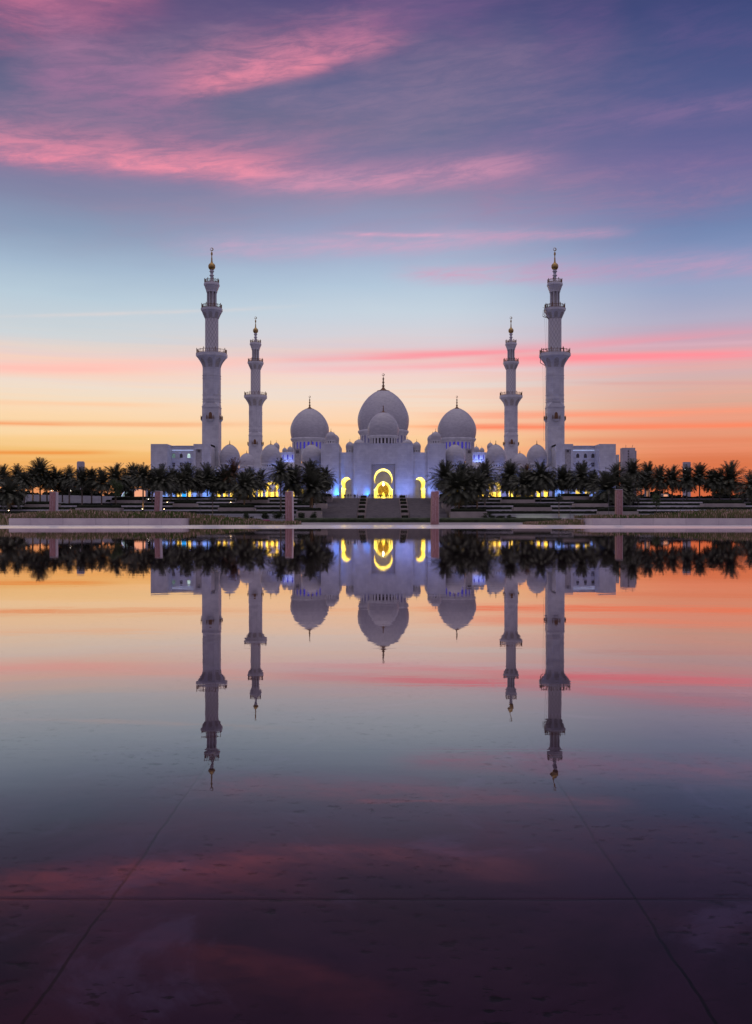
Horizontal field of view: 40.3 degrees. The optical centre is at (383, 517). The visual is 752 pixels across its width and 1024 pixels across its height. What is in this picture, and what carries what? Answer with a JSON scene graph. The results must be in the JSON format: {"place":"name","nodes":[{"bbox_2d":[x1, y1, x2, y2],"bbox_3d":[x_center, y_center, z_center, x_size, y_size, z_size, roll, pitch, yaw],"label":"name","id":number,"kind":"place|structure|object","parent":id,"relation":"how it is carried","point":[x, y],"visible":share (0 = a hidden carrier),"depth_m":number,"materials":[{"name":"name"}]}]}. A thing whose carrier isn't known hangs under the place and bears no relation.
{"place":"outdoors","nodes":[
{"label":"outdoors","id":0,"kind":"place"},
{"bbox_2d":[24,457,55,500],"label":"date palm","id":1,"kind":"object","parent":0,"point":[42,464],"visible":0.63,"depth_m":383.19,"materials":[{"name":"green plant"}]},
{"bbox_2d":[36,469,59,500],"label":"date palm","id":2,"kind":"object","parent":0,"point":[47,487],"visible":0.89,"depth_m":381.81,"materials":[{"name":"green plant"}]},
{"bbox_2d":[45,465,64,491],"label":"date palm","id":3,"kind":"object","parent":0,"point":[54,471],"visible":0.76,"depth_m":383.44,"materials":[{"name":"green plant"}]},
{"bbox_2d":[56,464,76,502],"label":"date palm","id":4,"kind":"object","parent":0,"point":[66,475],"visible":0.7,"depth_m":381.54,"materials":[{"name":"green plant"}]},
{"bbox_2d":[189,513,264,524],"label":"grass","id":5,"kind":"structure","parent":0,"point":[202,519],"depth_m":84.45,"materials":[{"name":"plant"}]},
{"bbox_2d":[239,452,254,467],"bbox_3d":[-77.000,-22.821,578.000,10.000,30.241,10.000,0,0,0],"label":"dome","id":6,"kind":"structure","parent":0,"point":[247,458],"depth_m":574.61,"materials":[{"name":"stone"}]},
{"bbox_2d":[256,520,301,524],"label":"grass","id":7,"kind":"structure","parent":0,"point":[291,522],"depth_m":84.71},
{"bbox_2d":[322,498,359,517],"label":"staircase","id":8,"kind":"structure","parent":0,"point":[342,507],"depth_m":371.59,"materials":[{"name":"stone"}]},
{"bbox_2d":[0,679,751,1023],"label":"water","id":9,"kind":"structure","parent":0,"point":[384,857],"depth_m":1.81,"materials":[{"name":"liquid"}]},
{"bbox_2d":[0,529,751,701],"bbox_3d":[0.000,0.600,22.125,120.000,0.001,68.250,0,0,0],"label":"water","id":10,"kind":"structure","parent":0,"point":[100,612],"depth_m":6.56,"materials":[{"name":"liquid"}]},
{"bbox_2d":[0,525,751,528],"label":"pavement","id":11,"kind":"structure","parent":0,"point":[375,526],"depth_m":65.22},
{"bbox_2d":[9,518,190,524],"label":"planter wall","id":12,"kind":"structure","parent":11,"relation":"on","point":[98,521],"depth_m":81.30,"materials":[{"name":"stone"}]},
{"bbox_2d":[430,491,438,524],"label":"granite pillar","id":13,"kind":"structure","parent":11,"relation":"on","point":[434,520],"depth_m":89.02,"materials":[{"name":"stone"}]},
{"bbox_2d":[562,518,751,524],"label":"planter wall","id":14,"kind":"structure","parent":11,"relation":"on","point":[667,521],"depth_m":81.30,"materials":[{"name":"stone"}]},
{"bbox_2d":[0,0,751,496],"label":"sky","id":15,"kind":"structure","parent":0,"point":[383,186],"materials":[{"name":"blue"}]},
{"bbox_2d":[321,406,445,497],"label":"entrance gate","id":16,"kind":"structure","parent":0,"point":[383,462],"depth_m":415.00,"materials":[{"name":"stone"}]},
{"bbox_2d":[274,374,492,467],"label":"prayer hall","id":17,"kind":"structure","parent":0,"point":[456,425],"depth_m":648.73,"materials":[{"name":"stone"}]},
{"bbox_2d":[366,498,400,517],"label":"staircase","id":18,"kind":"structure","parent":0,"point":[383,507],"depth_m":371.59,"materials":[{"name":"stone"}]},
{"bbox_2d":[301,522,524,524],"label":"path","id":19,"kind":"structure","parent":0,"point":[410,523],"depth_m":105.66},
{"bbox_2d":[285,491,293,520],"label":"granite pillar","id":20,"kind":"structure","parent":19,"relation":"on","point":[289,505],"depth_m":89.03,"materials":[{"name":"stone"}]},
{"bbox_2d":[294,518,561,521],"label":"hedge","id":21,"kind":"object","parent":19,"relation":"on","point":[416,519],"visible":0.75,"depth_m":128.02,"materials":[{"name":"green plant"}]},
{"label":"planting soil","id":22,"kind":"structure","parent":19,"relation":"on","visible":0},
{"bbox_2d":[49,492,57,511],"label":"granite pillar","id":23,"kind":"structure","parent":22,"relation":"on","point":[53,502],"depth_m":89.03,"materials":[{"name":"stone"}]},
{"bbox_2d":[16,509,196,517],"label":"grass","id":24,"kind":"structure","parent":22,"relation":"on","point":[78,513],"depth_m":82.11,"materials":[{"name":"plant"}]},
{"bbox_2d":[154,491,162,511],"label":"granite pillar","id":25,"kind":"structure","parent":22,"relation":"on","point":[158,501],"depth_m":89.01,"materials":[{"name":"stone"}]},
{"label":"planting soil","id":26,"kind":"structure","parent":19,"relation":"on","visible":0},
{"bbox_2d":[615,489,622,514],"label":"granite pillar","id":27,"kind":"structure","parent":26,"relation":"on","point":[618,501],"depth_m":89.03,"materials":[{"name":"stone"}]},
{"bbox_2d":[574,509,751,517],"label":"grass","id":28,"kind":"structure","parent":26,"relation":"on","point":[730,513],"depth_m":82.44,"materials":[{"name":"plant"}]},
{"bbox_2d":[407,498,446,517],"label":"staircase","id":29,"kind":"structure","parent":0,"point":[419,507],"depth_m":371.59,"materials":[{"name":"stone"}]},
{"bbox_2d":[523,518,584,524],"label":"grass","id":30,"kind":"structure","parent":0,"point":[576,521],"depth_m":84.70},
{"bbox_2d":[620,446,636,494],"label":"distant tower","id":31,"kind":"structure","parent":0,"point":[626,454],"depth_m":1300.00,"materials":[{"name":"concrete"}]},
{"label":"ground","id":32,"kind":"structure","parent":0,"visible":0},
{"bbox_2d":[0,510,296,510],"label":"terrace wall","id":33,"kind":"structure","parent":32,"relation":"on","point":[145,510],"depth_m":356.85,"materials":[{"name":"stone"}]},
{"bbox_2d":[0,474,29,510],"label":"date palm","id":34,"kind":"object","parent":33,"relation":"on","point":[9,495],"visible":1,"depth_m":352.88,"materials":[{"name":"green plant"}]},
{"bbox_2d":[85,467,116,504],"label":"date palm","id":35,"kind":"object","parent":33,"relation":"on","point":[100,483],"visible":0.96,"depth_m":365.79,"materials":[{"name":"green plant"}]},
{"bbox_2d":[0,507,308,509],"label":"terrace hedge","id":36,"kind":"object","parent":33,"relation":"on","point":[150,508],"visible":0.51,"depth_m":358.12,"materials":[{"name":"green plant"}]},
{"bbox_2d":[227,471,262,504],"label":"date palm","id":37,"kind":"object","parent":33,"relation":"on","point":[242,490],"visible":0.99,"depth_m":364.61,"materials":[{"name":"green plant"}]},
{"bbox_2d":[297,458,325,507],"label":"date palm","id":38,"kind":"object","parent":33,"relation":"on","point":[311,465],"visible":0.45,"depth_m":356.08,"materials":[{"name":"green plant"}]},
{"bbox_2d":[3,514,295,518],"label":"terrace wall","id":39,"kind":"structure","parent":32,"relation":"on","point":[250,515],"depth_m":345.00,"materials":[{"name":"stone"}]},
{"bbox_2d":[128,462,156,510],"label":"date palm","id":40,"kind":"object","parent":39,"relation":"on","point":[142,474],"visible":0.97,"depth_m":353.07,"materials":[{"name":"green plant"}]},
{"bbox_2d":[0,511,295,513],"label":"terrace hedge","id":41,"kind":"object","parent":39,"relation":"on","point":[201,512],"visible":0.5,"depth_m":346.14,"materials":[{"name":"green plant"}]},
{"bbox_2d":[143,462,178,495],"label":"date palm","id":42,"kind":"object","parent":39,"relation":"on","point":[163,484],"visible":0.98,"depth_m":353.16,"materials":[{"name":"green plant"}]},
{"bbox_2d":[266,457,295,510],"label":"date palm","id":43,"kind":"object","parent":39,"relation":"on","point":[280,475],"visible":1,"depth_m":347.24,"materials":[{"name":"green plant"}]},
{"bbox_2d":[273,463,307,496],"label":"date palm","id":44,"kind":"object","parent":39,"relation":"on","point":[295,488],"visible":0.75,"depth_m":350.84,"materials":[{"name":"green plant"}]},
{"bbox_2d":[0,505,314,507],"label":"terrace wall","id":45,"kind":"structure","parent":32,"relation":"on","point":[172,506],"depth_m":369.00,"materials":[{"name":"stone"}]},
{"bbox_2d":[0,463,15,492],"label":"date palm","id":46,"kind":"object","parent":45,"relation":"on","point":[3,472],"visible":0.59,"depth_m":376.33,"materials":[{"name":"green plant"}]},
{"bbox_2d":[14,470,35,502],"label":"date palm","id":47,"kind":"object","parent":45,"relation":"on","point":[26,483],"visible":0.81,"depth_m":371.96,"materials":[{"name":"green plant"}]},
{"bbox_2d":[22,465,45,500],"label":"date palm","id":48,"kind":"object","parent":45,"relation":"on","point":[32,471],"visible":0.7,"depth_m":379.40,"materials":[{"name":"green plant"}]},
{"bbox_2d":[67,466,90,504],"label":"date palm","id":49,"kind":"object","parent":45,"relation":"on","point":[80,474],"visible":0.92,"depth_m":368.16,"materials":[{"name":"green plant"}]},
{"bbox_2d":[110,500,147,502],"bbox_3d":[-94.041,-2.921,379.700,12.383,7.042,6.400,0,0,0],"label":"raised planter","id":50,"kind":"object","parent":45,"relation":"on","point":[128,501],"visible":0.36,"depth_m":376.50,"materials":[{"name":"beige stone"}]},
{"bbox_2d":[104,462,130,502],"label":"date palm","id":51,"kind":"object","parent":50,"relation":"in","point":[116,472],"visible":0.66,"depth_m":375.46,"materials":[{"name":"green plant"}]},
{"bbox_2d":[0,503,313,504],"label":"terrace hedge","id":52,"kind":"object","parent":45,"relation":"on","point":[172,503],"visible":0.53,"depth_m":370.23,"materials":[{"name":"green plant"}]},
{"bbox_2d":[103,502,296,502],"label":"terrace wall","id":53,"kind":"structure","parent":32,"relation":"on","point":[208,502],"depth_m":380.85,"materials":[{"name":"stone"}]},
{"bbox_2d":[170,468,195,499],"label":"date palm","id":54,"kind":"object","parent":53,"relation":"on","point":[181,479],"visible":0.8,"depth_m":380.85,"materials":[{"name":"green plant"}]},
{"bbox_2d":[174,462,205,498],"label":"date palm","id":55,"kind":"object","parent":53,"relation":"on","point":[189,469],"visible":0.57,"depth_m":388.45,"materials":[{"name":"green plant"}]},
{"bbox_2d":[106,499,303,501],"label":"terrace hedge","id":56,"kind":"object","parent":53,"relation":"on","point":[227,500],"visible":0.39,"depth_m":382.14,"materials":[{"name":"green plant"}]},
{"bbox_2d":[146,498,313,499],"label":"terrace wall","id":57,"kind":"structure","parent":32,"relation":"on","point":[216,498],"depth_m":392.85,"materials":[{"name":"stone"}]},
{"bbox_2d":[25,494,124,502],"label":"retaining wall","id":58,"kind":"structure","parent":57,"relation":"on","point":[77,499],"depth_m":402.00,"materials":[{"name":"stone"}]},
{"bbox_2d":[194,469,211,496],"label":"date palm","id":59,"kind":"object","parent":57,"relation":"on","point":[200,490],"visible":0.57,"depth_m":394.98,"materials":[{"name":"green plant"}]},
{"bbox_2d":[195,462,218,495],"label":"date palm","id":60,"kind":"object","parent":57,"relation":"on","point":[207,468],"visible":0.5,"depth_m":401.17,"materials":[{"name":"green plant"}]},
{"bbox_2d":[204,470,227,496],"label":"date palm","id":61,"kind":"object","parent":57,"relation":"on","point":[212,490],"visible":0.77,"depth_m":398.47,"materials":[{"name":"green plant"}]},
{"bbox_2d":[210,464,238,496],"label":"date palm","id":62,"kind":"object","parent":57,"relation":"on","point":[223,471],"visible":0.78,"depth_m":398.69,"materials":[{"name":"green plant"}]},
{"bbox_2d":[218,457,245,496],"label":"date palm","id":63,"kind":"object","parent":57,"relation":"on","point":[234,465],"visible":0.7,"depth_m":400.30,"materials":[{"name":"green plant"}]},
{"bbox_2d":[253,468,272,496],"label":"date palm","id":64,"kind":"object","parent":57,"relation":"on","point":[264,485],"visible":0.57,"depth_m":399.83,"materials":[{"name":"green plant"}]},
{"bbox_2d":[296,511,321,517],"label":"raised planter","id":65,"kind":"object","parent":32,"relation":"on","point":[309,513],"visible":0.5,"depth_m":342.50,"materials":[{"name":"beige stone"}]},
{"bbox_2d":[292,466,331,507],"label":"date palm","id":66,"kind":"object","parent":65,"relation":"in","point":[313,490],"visible":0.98,"depth_m":350.54,"materials":[{"name":"green plant"}]},
{"bbox_2d":[450,512,486,517],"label":"raised planter","id":67,"kind":"object","parent":32,"relation":"on","point":[465,514],"visible":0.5,"depth_m":342.50,"materials":[{"name":"beige stone"}]},
{"bbox_2d":[487,514,653,517],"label":"terrace wall","id":68,"kind":"structure","parent":32,"relation":"on","point":[543,515],"depth_m":345.00,"materials":[{"name":"stone"}]},
{"bbox_2d":[437,467,480,508],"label":"date palm","id":69,"kind":"object","parent":68,"relation":"on","point":[455,492],"visible":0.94,"depth_m":351.88,"materials":[{"name":"green plant"}]},
{"bbox_2d":[460,467,496,508],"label":"date palm","id":70,"kind":"object","parent":68,"relation":"on","point":[481,491],"visible":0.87,"depth_m":352.18,"materials":[{"name":"green plant"}]},
{"bbox_2d":[512,507,551,510],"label":"raised planter","id":71,"kind":"object","parent":68,"relation":"on","point":[531,508],"visible":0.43,"depth_m":348.50,"materials":[{"name":"beige stone"}]},
{"bbox_2d":[486,511,685,513],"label":"terrace hedge","id":72,"kind":"object","parent":68,"relation":"on","point":[555,512],"visible":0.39,"depth_m":346.13,"materials":[{"name":"green plant"}]},
{"bbox_2d":[486,510,704,510],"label":"terrace wall","id":73,"kind":"structure","parent":32,"relation":"on","point":[596,510],"depth_m":356.85,"materials":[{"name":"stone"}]},
{"bbox_2d":[456,507,751,509],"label":"terrace hedge","id":74,"kind":"object","parent":73,"relation":"on","point":[637,508],"visible":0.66,"depth_m":358.14,"materials":[{"name":"green plant"}]},
{"bbox_2d":[700,503,745,506],"bbox_3d":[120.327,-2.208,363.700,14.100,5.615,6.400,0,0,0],"label":"raised planter","id":75,"kind":"object","parent":73,"relation":"on","point":[723,505],"visible":0.36,"depth_m":360.50,"materials":[{"name":"beige stone"}]},
{"bbox_2d":[451,505,751,508],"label":"terrace wall","id":76,"kind":"structure","parent":32,"relation":"on","point":[608,506],"depth_m":369.00,"materials":[{"name":"stone"}]},
{"bbox_2d":[470,458,501,504],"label":"date palm","id":77,"kind":"object","parent":76,"relation":"on","point":[486,468],"visible":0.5,"depth_m":368.63,"materials":[{"name":"green plant"}]},
{"bbox_2d":[585,467,627,504],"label":"date palm","id":78,"kind":"object","parent":76,"relation":"on","point":[606,483],"visible":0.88,"depth_m":363.44,"materials":[{"name":"green plant"}]},
{"bbox_2d":[463,503,751,504],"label":"terrace hedge","id":79,"kind":"object","parent":76,"relation":"on","point":[612,503],"visible":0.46,"depth_m":370.24,"materials":[{"name":"green plant"}]},
{"bbox_2d":[601,462,631,487],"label":"date palm","id":80,"kind":"object","parent":76,"relation":"on","point":[616,467],"visible":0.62,"depth_m":370.15,"materials":[{"name":"green plant"}]},
{"bbox_2d":[614,473,644,504],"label":"date palm","id":81,"kind":"object","parent":76,"relation":"on","point":[631,496],"visible":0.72,"depth_m":368.00,"materials":[{"name":"green plant"}]},
{"bbox_2d":[486,498,742,499],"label":"terrace wall","id":82,"kind":"structure","parent":32,"relation":"on","point":[643,498],"depth_m":392.85,"materials":[{"name":"stone"}]},
{"bbox_2d":[493,459,524,496],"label":"date palm","id":83,"kind":"object","parent":82,"relation":"on","point":[509,467],"visible":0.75,"depth_m":399.72,"materials":[{"name":"green plant"}]},
{"bbox_2d":[552,464,574,493],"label":"date palm","id":84,"kind":"object","parent":82,"relation":"on","point":[561,472],"visible":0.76,"depth_m":400.90,"materials":[{"name":"green plant"}]},
{"bbox_2d":[563,459,596,493],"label":"date palm","id":85,"kind":"object","parent":82,"relation":"on","point":[579,483],"visible":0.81,"depth_m":392.14,"materials":[{"name":"green plant"}]},
{"bbox_2d":[478,502,750,502],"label":"terrace wall","id":86,"kind":"structure","parent":32,"relation":"on","point":[607,502],"depth_m":380.85,"materials":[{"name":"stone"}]},
{"bbox_2d":[425,459,455,499],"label":"date palm","id":87,"kind":"object","parent":86,"relation":"on","point":[443,471],"visible":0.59,"depth_m":385.14,"materials":[{"name":"green plant"}]},
{"bbox_2d":[507,468,540,497],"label":"date palm","id":88,"kind":"object","parent":86,"relation":"on","point":[522,489],"visible":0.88,"depth_m":381.13,"materials":[{"name":"green plant"}]},
{"bbox_2d":[522,459,557,501],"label":"date palm","id":89,"kind":"object","parent":86,"relation":"on","point":[542,474],"visible":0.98,"depth_m":380.35,"materials":[{"name":"green plant"}]},
{"bbox_2d":[583,469,599,493],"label":"date palm","id":90,"kind":"object","parent":86,"relation":"on","point":[592,477],"visible":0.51,"depth_m":386.90,"materials":[{"name":"green plant"}]},
{"bbox_2d":[479,499,750,501],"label":"terrace hedge","id":91,"kind":"object","parent":86,"relation":"on","point":[647,500],"visible":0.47,"depth_m":382.14,"materials":[{"name":"green plant"}]},
{"bbox_2d":[620,458,647,484],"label":"date palm","id":92,"kind":"object","parent":86,"relation":"on","point":[633,468],"visible":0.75,"depth_m":385.08,"materials":[{"name":"green plant"}]},
{"bbox_2d":[644,464,675,499],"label":"date palm","id":93,"kind":"object","parent":86,"relation":"on","point":[659,476],"visible":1,"depth_m":386.97,"materials":[{"name":"green plant"}]},
{"bbox_2d":[663,464,685,499],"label":"date palm","id":94,"kind":"object","parent":86,"relation":"on","point":[674,475],"visible":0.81,"depth_m":387.34,"materials":[{"name":"green plant"}]},
{"bbox_2d":[674,464,699,499],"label":"date palm","id":95,"kind":"object","parent":86,"relation":"on","point":[685,482],"visible":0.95,"depth_m":387.27,"materials":[{"name":"green plant"}]},
{"bbox_2d":[688,462,712,499],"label":"date palm","id":96,"kind":"object","parent":86,"relation":"on","point":[701,480],"visible":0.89,"depth_m":387.37,"materials":[{"name":"green plant"}]},
{"bbox_2d":[698,467,725,499],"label":"date palm","id":97,"kind":"object","parent":86,"relation":"on","point":[711,485],"visible":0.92,"depth_m":387.01,"materials":[{"name":"green plant"}]},
{"bbox_2d":[706,467,734,499],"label":"date palm","id":98,"kind":"object","parent":86,"relation":"on","point":[723,486],"visible":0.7,"depth_m":386.91,"materials":[{"name":"green plant"}]},
{"bbox_2d":[715,459,747,499],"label":"date palm","id":99,"kind":"object","parent":86,"relation":"on","point":[731,471],"visible":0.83,"depth_m":387.11,"materials":[{"name":"green plant"}]},
{"bbox_2d":[735,469,751,502],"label":"date palm","id":100,"kind":"object","parent":86,"relation":"on","point":[746,493],"visible":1,"depth_m":376.31,"materials":[{"name":"green plant"}]},
{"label":"platform","id":101,"kind":"structure","parent":32,"relation":"on","visible":0},
{"bbox_2d":[0,487,150,502],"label":"treeline","id":102,"kind":"object","parent":101,"relation":"on","point":[85,493],"visible":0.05,"depth_m":427.37,"materials":[{"name":"green plant"}]},
{"bbox_2d":[151,444,216,496],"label":"annex","id":103,"kind":"object","parent":101,"relation":"on","point":[168,455],"visible":0.38,"depth_m":425.45,"materials":[{"name":"stone"}]},
{"bbox_2d":[196,248,227,467],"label":"minaret","id":104,"kind":"object","parent":101,"relation":"on","point":[212,358],"visible":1,"depth_m":436.79,"materials":[{"name":"stone"}]},
{"bbox_2d":[244,317,266,467],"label":"minaret","id":105,"kind":"object","parent":101,"relation":"on","point":[255,399],"visible":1,"depth_m":587.82,"materials":[{"name":"stone"}]},
{"bbox_2d":[214,441,320,496],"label":"domed arcade","id":106,"kind":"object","parent":101,"relation":"on","point":[270,453],"visible":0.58,"depth_m":428.29,"materials":[{"name":"stone"}]},
{"bbox_2d":[446,443,551,496],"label":"domed arcade","id":107,"kind":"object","parent":101,"relation":"on","point":[495,453],"visible":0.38,"depth_m":428.37,"materials":[{"name":"stone"}]},
{"bbox_2d":[499,317,522,465],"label":"minaret","id":108,"kind":"object","parent":101,"relation":"on","point":[511,398],"visible":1,"depth_m":587.99,"materials":[{"name":"stone"}]},
{"bbox_2d":[539,248,570,467],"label":"minaret","id":109,"kind":"object","parent":101,"relation":"on","point":[554,358],"visible":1,"depth_m":436.80,"materials":[{"name":"stone"}]},
{"bbox_2d":[550,444,615,496],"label":"annex","id":110,"kind":"object","parent":101,"relation":"on","point":[601,457],"visible":0.31,"depth_m":425.45,"materials":[{"name":"stone"}]},
{"bbox_2d":[638,491,741,496],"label":"treeline","id":111,"kind":"object","parent":101,"relation":"on","point":[653,493],"visible":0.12,"depth_m":427.21,"materials":[{"name":"green plant"}]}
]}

